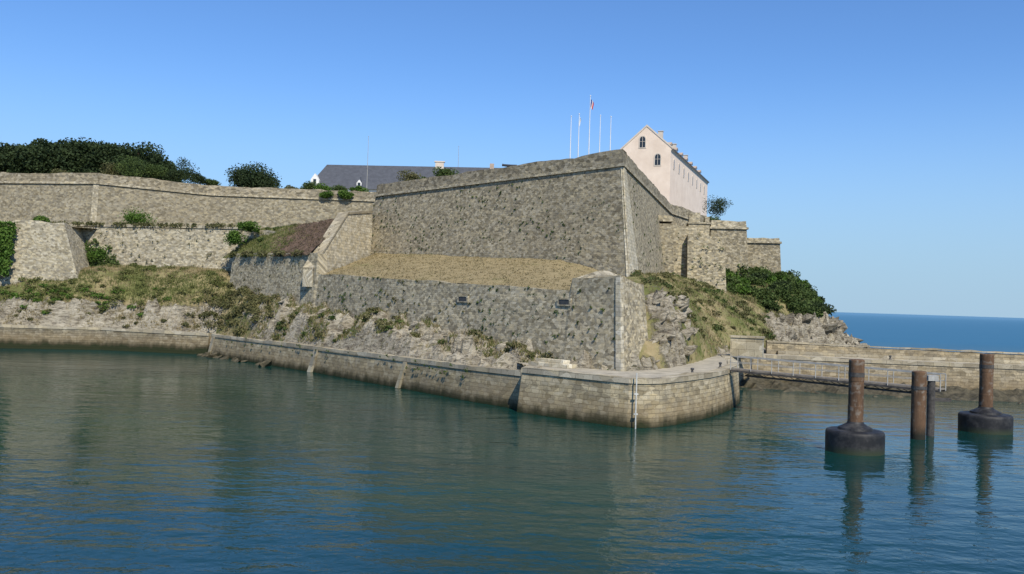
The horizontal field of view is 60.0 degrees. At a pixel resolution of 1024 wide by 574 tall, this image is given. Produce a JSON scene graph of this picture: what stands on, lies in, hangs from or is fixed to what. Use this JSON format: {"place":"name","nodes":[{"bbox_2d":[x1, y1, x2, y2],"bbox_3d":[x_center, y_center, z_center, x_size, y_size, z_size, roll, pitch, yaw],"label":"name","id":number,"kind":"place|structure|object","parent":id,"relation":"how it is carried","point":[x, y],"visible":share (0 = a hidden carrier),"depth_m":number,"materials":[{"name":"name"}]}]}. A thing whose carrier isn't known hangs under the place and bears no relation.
{"place":"outdoors","nodes":[
{"label":"outdoors","id":0,"kind":"place"},
{"bbox_2d":[228,219,333,255],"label":"heath bank","id":1,"kind":"structure","parent":0,"point":[292,246],"depth_m":114.10,"materials":[{"name":"green plant"}]},
{"bbox_2d":[221,223,308,257],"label":"grass","id":2,"kind":"structure","parent":1,"relation":"on","point":[251,243],"depth_m":120.34,"materials":[{"name":"green plant"}]},
{"bbox_2d":[236,221,260,232],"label":"shrub","id":3,"kind":"object","parent":2,"relation":"on","point":[248,226],"visible":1,"depth_m":123.40,"materials":[{"name":"green plant"}]},
{"bbox_2d":[229,249,303,256],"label":"wall top grass","id":4,"kind":"structure","parent":1,"relation":"on","point":[263,252],"depth_m":113.53,"materials":[{"name":"green plant"}]},
{"bbox_2d":[270,218,372,256],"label":"heath","id":5,"kind":"object","parent":1,"relation":"on","point":[301,233],"visible":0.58,"depth_m":113.34,"materials":[{"name":"plant"}]},
{"bbox_2d":[0,266,859,377],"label":"hillside","id":6,"kind":"structure","parent":0,"point":[401,342],"depth_m":103.27,"materials":[{"name":"grey stone"}]},
{"bbox_2d":[0,220,89,286],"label":"flank wall","id":7,"kind":"structure","parent":6,"relation":"on","point":[47,250],"depth_m":121.66,"materials":[{"name":"beige stone"}]},
{"bbox_2d":[0,220,20,276],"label":"ivy","id":8,"kind":"object","parent":7,"relation":"attached to","point":[6,249],"visible":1,"depth_m":120.32,"materials":[{"name":"green plant"}]},
{"bbox_2d":[0,267,170,317],"bbox_3d":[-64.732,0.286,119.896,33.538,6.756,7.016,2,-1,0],"label":"undergrowth","id":9,"kind":"object","parent":6,"relation":"on","point":[47,287],"visible":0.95,"depth_m":119.12,"materials":[{"name":"green plant"}]},
{"bbox_2d":[85,243,111,262],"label":"shrub","id":10,"kind":"object","parent":6,"relation":"on","point":[93,254],"visible":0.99,"depth_m":127.41,"materials":[{"name":"green plant"}]},
{"bbox_2d":[0,324,211,353],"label":"quay wall","id":11,"kind":"structure","parent":6,"relation":"on","point":[82,338],"depth_m":114.49,"materials":[{"name":"stone"}]},
{"bbox_2d":[4,290,216,327],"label":"undergrowth","id":12,"kind":"object","parent":6,"relation":"on","point":[124,317],"visible":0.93,"depth_m":116.29,"materials":[{"name":"green plant"}]},
{"bbox_2d":[0,287,221,330],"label":"grass","id":13,"kind":"structure","parent":6,"relation":"on","point":[119,317],"depth_m":117.20,"materials":[{"name":"green plant"}]},
{"bbox_2d":[4,263,226,302],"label":"undergrowth","id":14,"kind":"object","parent":6,"relation":"on","point":[220,284],"visible":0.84,"depth_m":120.78,"materials":[{"name":"green plant"}]},
{"bbox_2d":[0,264,232,305],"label":"grass","id":15,"kind":"structure","parent":6,"relation":"on","point":[133,291],"depth_m":121.09,"materials":[{"name":"green plant"}]},
{"bbox_2d":[71,224,275,270],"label":"wall","id":16,"kind":"structure","parent":6,"relation":"on","point":[173,247],"depth_m":127.45,"materials":[{"name":"stone"}]},
{"bbox_2d":[84,238,137,267],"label":"ivy","id":17,"kind":"object","parent":16,"relation":"attached to","point":[103,261],"visible":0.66,"depth_m":127.62,"materials":[{"name":"green plant"}]},
{"bbox_2d":[50,220,235,228],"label":"wall top grass","id":18,"kind":"structure","parent":16,"relation":"on","point":[141,224],"depth_m":127.88,"materials":[{"name":"green plant"}]},
{"bbox_2d":[85,229,241,268],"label":"wall plants","id":19,"kind":"object","parent":16,"relation":"attached to","point":[152,241],"depth_m":127.46,"materials":[{"name":"green plant"}]},
{"bbox_2d":[0,172,375,252],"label":"curtain wall","id":20,"kind":"structure","parent":6,"relation":"on","point":[69,198],"depth_m":140.19,"materials":[{"name":"stone"}]},
{"bbox_2d":[314,183,334,190],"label":"shrub","id":21,"kind":"object","parent":20,"relation":"on","point":[320,186],"visible":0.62,"depth_m":149.00,"materials":[{"name":"green plant"}]},
{"bbox_2d":[319,190,333,197],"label":"shrub","id":22,"kind":"object","parent":20,"relation":"on","point":[326,194],"visible":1,"depth_m":146.02,"materials":[{"name":"green plant"}]},
{"bbox_2d":[337,190,353,198],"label":"shrub","id":23,"kind":"object","parent":20,"relation":"on","point":[344,194],"visible":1,"depth_m":146.06,"materials":[{"name":"green plant"}]},
{"bbox_2d":[181,282,278,334],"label":"undergrowth","id":24,"kind":"object","parent":6,"relation":"on","point":[254,300],"visible":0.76,"depth_m":113.77,"materials":[{"name":"green plant"}]},
{"bbox_2d":[223,230,247,245],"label":"shrub","id":25,"kind":"object","parent":6,"relation":"on","point":[235,237],"visible":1,"depth_m":122.55,"materials":[{"name":"green plant"}]},
{"bbox_2d":[302,211,372,286],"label":"ramp wall","id":26,"kind":"structure","parent":6,"relation":"on","point":[347,240],"depth_m":112.29,"materials":[{"name":"stone"}]},
{"bbox_2d":[208,333,521,408],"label":"quay wall","id":27,"kind":"structure","parent":6,"relation":"on","point":[495,386],"depth_m":80.69,"materials":[{"name":"stone"}]},
{"bbox_2d":[226,293,552,358],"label":"undergrowth","id":28,"kind":"object","parent":6,"relation":"on","point":[379,325],"visible":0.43,"depth_m":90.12,"materials":[{"name":"green plant"}]},
{"bbox_2d":[222,293,574,366],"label":"grass","id":29,"kind":"structure","parent":6,"relation":"on","point":[378,330],"depth_m":92.38,"materials":[{"name":"green plant"}]},
{"bbox_2d":[229,253,647,370],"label":"outwork wall","id":30,"kind":"structure","parent":6,"relation":"on","point":[621,300],"depth_m":76.84,"materials":[{"name":"stone"}]},
{"bbox_2d":[318,276,381,315],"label":"wall plants","id":31,"kind":"object","parent":30,"relation":"attached to","point":[351,294],"depth_m":96.33,"materials":[{"name":"green plant"}]},
{"bbox_2d":[385,280,468,325],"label":"wall plants","id":32,"kind":"object","parent":30,"relation":"attached to","point":[388,305],"depth_m":87.69,"materials":[{"name":"green plant"}]},
{"bbox_2d":[476,286,564,358],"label":"wall plants","id":33,"kind":"object","parent":30,"relation":"attached to","point":[546,342],"depth_m":74.95,"materials":[{"name":"green plant"}]},
{"bbox_2d":[324,253,643,289],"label":"glacis","id":34,"kind":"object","parent":6,"relation":"on","point":[563,264],"visible":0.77,"depth_m":91.99,"materials":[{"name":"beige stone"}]},
{"bbox_2d":[370,149,706,283],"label":"great bastion","id":35,"kind":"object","parent":6,"relation":"on","point":[578,186],"visible":0.64,"depth_m":100.61,"materials":[{"name":"stone"}]},
{"bbox_2d":[396,169,420,180],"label":"shrub","id":36,"kind":"object","parent":35,"relation":"on","point":[411,175],"visible":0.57,"depth_m":120.71,"materials":[{"name":"green plant"}]},
{"bbox_2d":[432,166,459,175],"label":"shrub","id":37,"kind":"object","parent":35,"relation":"on","point":[444,172],"visible":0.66,"depth_m":114.72,"materials":[{"name":"green plant"}]},
{"bbox_2d":[371,176,625,261],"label":"wall plants","id":38,"kind":"object","parent":35,"relation":"attached to","point":[563,224],"depth_m":105.61,"materials":[{"name":"green plant"}]},
{"bbox_2d":[517,354,749,427],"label":"quay wall","id":39,"kind":"structure","parent":6,"relation":"on","point":[664,401],"depth_m":61.18,"materials":[{"name":"stone"}]},
{"bbox_2d":[528,358,576,368],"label":"stone steps","id":40,"kind":"structure","parent":39,"relation":"on","point":[554,363],"depth_m":66.99,"materials":[{"name":"beige stone"}]},
{"bbox_2d":[729,335,764,357],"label":"stone block","id":41,"kind":"structure","parent":39,"relation":"on","point":[750,346],"depth_m":88.56,"materials":[{"name":"beige stone"}]},
{"bbox_2d":[730,356,945,393],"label":"gangway","id":42,"kind":"object","parent":39,"relation":"on","point":[844,380],"visible":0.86,"depth_m":65.96,"materials":[{"name":"metal"}]},
{"bbox_2d":[652,294,662,304],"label":"boulder","id":43,"kind":"object","parent":6,"relation":"on","point":[657,299],"visible":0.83,"depth_m":73.44,"materials":[{"name":"grey stone"}]},
{"bbox_2d":[659,215,673,272],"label":"battery","id":44,"kind":"object","parent":6,"relation":"on","point":[666,227],"visible":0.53,"depth_m":118.31,"materials":[{"name":"beige stone"}]},
{"bbox_2d":[673,225,697,276],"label":"battery step","id":45,"kind":"object","parent":6,"relation":"on","point":[680,253],"visible":0.38,"depth_m":119.41,"materials":[{"name":"beige stone"}]},
{"bbox_2d":[680,327,695,339],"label":"boulder","id":46,"kind":"object","parent":6,"relation":"on","point":[688,332],"visible":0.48,"depth_m":76.39,"materials":[{"name":"grey stone"}]},
{"bbox_2d":[684,345,697,355],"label":"boulder","id":47,"kind":"object","parent":6,"relation":"on","point":[689,350],"visible":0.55,"depth_m":75.23,"materials":[{"name":"grey stone"}]},
{"bbox_2d":[686,213,710,235],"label":"watch turret","id":48,"kind":"object","parent":6,"relation":"on","point":[703,227],"visible":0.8,"depth_m":133.57,"materials":[{"name":"beige stone"}]},
{"bbox_2d":[686,234,725,292],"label":"battery wall","id":49,"kind":"structure","parent":6,"relation":"on","point":[711,256],"depth_m":117.51,"materials":[{"name":"beige stone"}]},
{"bbox_2d":[629,269,807,340],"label":"undergrowth","id":50,"kind":"object","parent":6,"relation":"on","point":[689,290],"visible":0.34,"depth_m":106.62,"materials":[{"name":"green plant"}]},
{"bbox_2d":[633,272,810,359],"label":"grass","id":51,"kind":"structure","parent":6,"relation":"on","point":[718,303],"depth_m":103.60,"materials":[{"name":"green plant"}]},
{"bbox_2d":[709,220,748,275],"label":"battery","id":52,"kind":"object","parent":6,"relation":"on","point":[733,234],"visible":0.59,"depth_m":134.53,"materials":[{"name":"beige stone"}]},
{"bbox_2d":[728,283,752,294],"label":"shrub","id":53,"kind":"object","parent":6,"relation":"on","point":[743,289],"visible":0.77,"depth_m":126.20,"materials":[{"name":"green plant"}]},
{"bbox_2d":[735,263,754,274],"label":"shrub","id":54,"kind":"object","parent":6,"relation":"on","point":[742,269],"visible":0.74,"depth_m":133.63,"materials":[{"name":"green plant"}]},
{"bbox_2d":[745,275,766,286],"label":"shrub","id":55,"kind":"object","parent":6,"relation":"on","point":[761,281],"visible":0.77,"depth_m":131.31,"materials":[{"name":"green plant"}]},
{"bbox_2d":[749,286,771,298],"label":"shrub","id":56,"kind":"object","parent":6,"relation":"on","point":[767,290],"visible":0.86,"depth_m":126.17,"materials":[{"name":"green plant"}]},
{"bbox_2d":[747,238,781,272],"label":"end tower","id":57,"kind":"structure","parent":6,"relation":"on","point":[763,252],"depth_m":139.97,"materials":[{"name":"beige stone"}]},
{"bbox_2d":[753,291,778,302],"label":"shrub","id":58,"kind":"object","parent":6,"relation":"on","point":[772,297],"visible":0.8,"depth_m":125.65,"materials":[{"name":"green plant"}]},
{"bbox_2d":[758,298,780,310],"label":"shrub","id":59,"kind":"object","parent":6,"relation":"on","point":[766,302],"visible":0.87,"depth_m":123.63,"materials":[{"name":"green plant"}]},
{"bbox_2d":[771,283,792,296],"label":"shrub","id":60,"kind":"object","parent":6,"relation":"on","point":[781,290],"visible":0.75,"depth_m":129.75,"materials":[{"name":"green plant"}]},
{"bbox_2d":[777,293,805,302],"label":"shrub","id":61,"kind":"object","parent":6,"relation":"on","point":[790,298],"visible":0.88,"depth_m":128.47,"materials":[{"name":"green plant"}]},
{"bbox_2d":[786,302,811,314],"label":"shrub","id":62,"kind":"object","parent":6,"relation":"on","point":[797,309],"visible":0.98,"depth_m":126.97,"materials":[{"name":"green plant"}]},
{"bbox_2d":[802,313,814,323],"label":"boulder","id":63,"kind":"object","parent":6,"relation":"on","point":[807,318],"visible":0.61,"depth_m":124.87,"materials":[{"name":"grey stone"}]},
{"bbox_2d":[808,305,823,317],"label":"shrub","id":64,"kind":"object","parent":6,"relation":"on","point":[820,314],"visible":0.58,"depth_m":129.98,"materials":[{"name":"green plant"}]},
{"bbox_2d":[822,324,837,333],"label":"boulder","id":65,"kind":"object","parent":6,"relation":"on","point":[829,328],"visible":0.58,"depth_m":128.31,"materials":[{"name":"grey stone"}]},
{"bbox_2d":[0,312,1023,573],"bbox_3d":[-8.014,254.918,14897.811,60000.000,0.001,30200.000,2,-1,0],"label":"water","id":66,"kind":"structure","parent":0,"point":[130,462],"depth_m":39.75,"materials":[{"name":"teal liquid"}]},
{"bbox_2d":[825,359,884,455],"bbox_3d":[19.813,7.826,51.184,3.237,7.300,3.238,2,-1,0],"label":"mooring dolphin","id":67,"kind":"object","parent":66,"relation":"in","point":[854,434],"visible":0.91,"depth_m":50.59,"materials":[{"name":"metal"}]},
{"bbox_2d":[752,355,1023,390],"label":"stone jetty","id":68,"kind":"object","parent":66,"relation":"in","point":[1005,376],"visible":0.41,"depth_m":91.85,"materials":[{"name":"beige stone"}]},
{"bbox_2d":[765,340,1023,364],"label":"jetty parapet","id":69,"kind":"structure","parent":68,"relation":"on","point":[837,350],"depth_m":96.11,"materials":[{"name":"stone"}]},
{"bbox_2d":[910,370,926,439],"bbox_3d":[26.143,8.583,57.079,0.960,6.380,0.953,2,-1,0],"label":"steel pile","id":70,"kind":"object","parent":66,"relation":"in","point":[918,405],"visible":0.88,"depth_m":56.73,"materials":[{"name":"brown metal"}]},
{"bbox_2d":[926,375,951,435],"bbox_3d":[28.166,8.863,58.676,1.640,6.000,0.600,2,-1,0],"label":"support pile","id":71,"kind":"object","parent":66,"relation":"in","point":[930,413],"visible":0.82,"depth_m":58.49,"materials":[{"name":"grey metal"}]},
{"bbox_2d":[958,354,1013,434],"bbox_3d":[33.053,8.369,61.883,3.439,7.400,3.440,2,-1,0],"label":"mooring dolphin","id":72,"kind":"object","parent":66,"relation":"in","point":[984,417],"visible":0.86,"depth_m":61.36,"materials":[{"name":"metal"}]},
{"bbox_2d":[0,0,1023,317],"label":"sky","id":73,"kind":"structure","parent":0,"point":[881,142],"materials":[{"name":"blue"}]},
{"bbox_2d":[518,354,727,377],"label":"quay pavement","id":74,"kind":"structure","parent":0,"point":[709,364],"depth_m":66.39,"materials":[{"name":"grey stone"}]},
{"bbox_2d":[620,125,708,215],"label":"barracks","id":75,"kind":"structure","parent":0,"point":[671,173],"depth_m":152.58,"materials":[{"name":"pale white plaster"},{"name":"slate"}]},
{"bbox_2d":[639,135,645,147],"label":"window","id":76,"kind":"structure","parent":75,"relation":"in","point":[642,139],"depth_m":152.11,"materials":[{"name":"glass"}]},
{"bbox_2d":[654,153,661,165],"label":"window","id":77,"kind":"structure","parent":75,"relation":"in","point":[657,157],"depth_m":151.08,"materials":[{"name":"glass"}]},
{"bbox_2d":[703,195,732,216],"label":"shrub","id":78,"kind":"object","parent":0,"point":[715,206],"visible":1,"depth_m":159.80,"materials":[{"name":"green plant"}]},
{"bbox_2d":[739,377,1023,403],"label":"foreshore","id":79,"kind":"structure","parent":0,"point":[957,393],"depth_m":87.83,"materials":[{"name":"beige stone"}]},
{"bbox_2d":[764,353,1023,365],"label":"jetty pavement","id":80,"kind":"structure","parent":0,"point":[871,358],"depth_m":94.81,"materials":[{"name":"grey stone"}]},
{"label":"rampart ground","id":81,"kind":"structure","parent":0,"visible":0},
{"bbox_2d":[224,161,282,187],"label":"round tree","id":82,"kind":"object","parent":81,"relation":"on","point":[243,176],"visible":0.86,"depth_m":148.99,"materials":[{"name":"green plant"}]},
{"bbox_2d":[300,181,317,188],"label":"shrub","id":83,"kind":"object","parent":81,"relation":"on","point":[309,185],"visible":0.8,"depth_m":151.07,"materials":[{"name":"green plant"}]},
{"bbox_2d":[311,161,494,191],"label":"arsenal building","id":84,"kind":"structure","parent":81,"relation":"on","point":[349,176],"depth_m":167.39,"materials":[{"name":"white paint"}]},
{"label":"rampart ground","id":85,"kind":"structure","parent":0,"visible":0},
{"bbox_2d":[0,142,26,171],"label":"pine tree","id":86,"kind":"object","parent":85,"relation":"on","point":[2,153],"visible":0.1,"depth_m":169.51,"materials":[{"name":"green plant"}]},
{"bbox_2d":[0,143,27,172],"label":"pine tree","id":87,"kind":"object","parent":85,"relation":"on","point":[12,164],"visible":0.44,"depth_m":167.58,"materials":[{"name":"green plant"}]},
{"bbox_2d":[12,138,59,172],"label":"pine tree","id":88,"kind":"object","parent":85,"relation":"on","point":[23,149],"visible":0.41,"depth_m":165.19,"materials":[{"name":"green plant"}]},
{"bbox_2d":[22,140,72,173],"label":"pine tree","id":89,"kind":"object","parent":85,"relation":"on","point":[50,151],"visible":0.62,"depth_m":164.44,"materials":[{"name":"green plant"}]},
{"bbox_2d":[24,142,78,173],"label":"pine tree","id":90,"kind":"object","parent":85,"relation":"on","point":[55,165],"visible":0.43,"depth_m":165.06,"materials":[{"name":"green plant"}]},
{"bbox_2d":[55,139,81,172],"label":"pine tree","id":91,"kind":"object","parent":85,"relation":"on","point":[72,148],"visible":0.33,"depth_m":167.11,"materials":[{"name":"green plant"}]},
{"bbox_2d":[67,139,112,172],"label":"pine tree","id":92,"kind":"object","parent":85,"relation":"on","point":[89,158],"visible":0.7,"depth_m":166.12,"materials":[{"name":"green plant"}]},
{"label":"rampart ground","id":93,"kind":"structure","parent":0,"visible":0},
{"bbox_2d":[99,162,122,174],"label":"shrub","id":94,"kind":"object","parent":93,"relation":"on","point":[109,170],"visible":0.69,"depth_m":147.97,"materials":[{"name":"green plant"}]},
{"bbox_2d":[94,142,136,172],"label":"pine tree","id":95,"kind":"object","parent":93,"relation":"on","point":[110,156],"visible":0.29,"depth_m":167.20,"materials":[{"name":"green plant"}]},
{"bbox_2d":[112,153,149,176],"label":"shrub","id":96,"kind":"object","parent":93,"relation":"on","point":[125,167],"visible":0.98,"depth_m":147.02,"materials":[{"name":"green plant"}]},
{"bbox_2d":[109,141,169,178],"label":"pine tree","id":97,"kind":"object","parent":93,"relation":"on","point":[145,153],"visible":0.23,"depth_m":166.76,"materials":[{"name":"green plant"}]},
{"bbox_2d":[137,156,174,180],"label":"pine tree","id":98,"kind":"object","parent":93,"relation":"on","point":[159,162],"visible":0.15,"depth_m":168.41,"materials":[{"name":"green plant"}]},
{"bbox_2d":[143,164,168,178],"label":"shrub","id":99,"kind":"object","parent":93,"relation":"on","point":[154,172],"visible":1,"depth_m":148.91,"materials":[{"name":"green plant"}]},
{"bbox_2d":[166,168,193,182],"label":"shrub","id":100,"kind":"object","parent":93,"relation":"on","point":[177,174],"visible":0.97,"depth_m":151.78,"materials":[{"name":"green plant"}]},
{"bbox_2d":[170,157,199,182],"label":"shrub","id":101,"kind":"object","parent":93,"relation":"on","point":[181,164],"visible":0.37,"depth_m":159.66,"materials":[{"name":"green plant"}]},
{"bbox_2d":[181,171,207,184],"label":"shrub","id":102,"kind":"object","parent":93,"relation":"on","point":[196,177],"visible":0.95,"depth_m":151.94,"materials":[{"name":"green plant"}]},
{"bbox_2d":[201,178,221,184],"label":"shrub","id":103,"kind":"object","parent":93,"relation":"on","point":[212,181],"visible":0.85,"depth_m":152.78,"materials":[{"name":"green plant"}]},
{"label":"rampart berm","id":104,"kind":"structure","parent":0,"visible":0},
{"bbox_2d":[121,207,156,223],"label":"shrub","id":105,"kind":"object","parent":104,"relation":"on","point":[130,217],"visible":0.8,"depth_m":131.55,"materials":[{"name":"green plant"}]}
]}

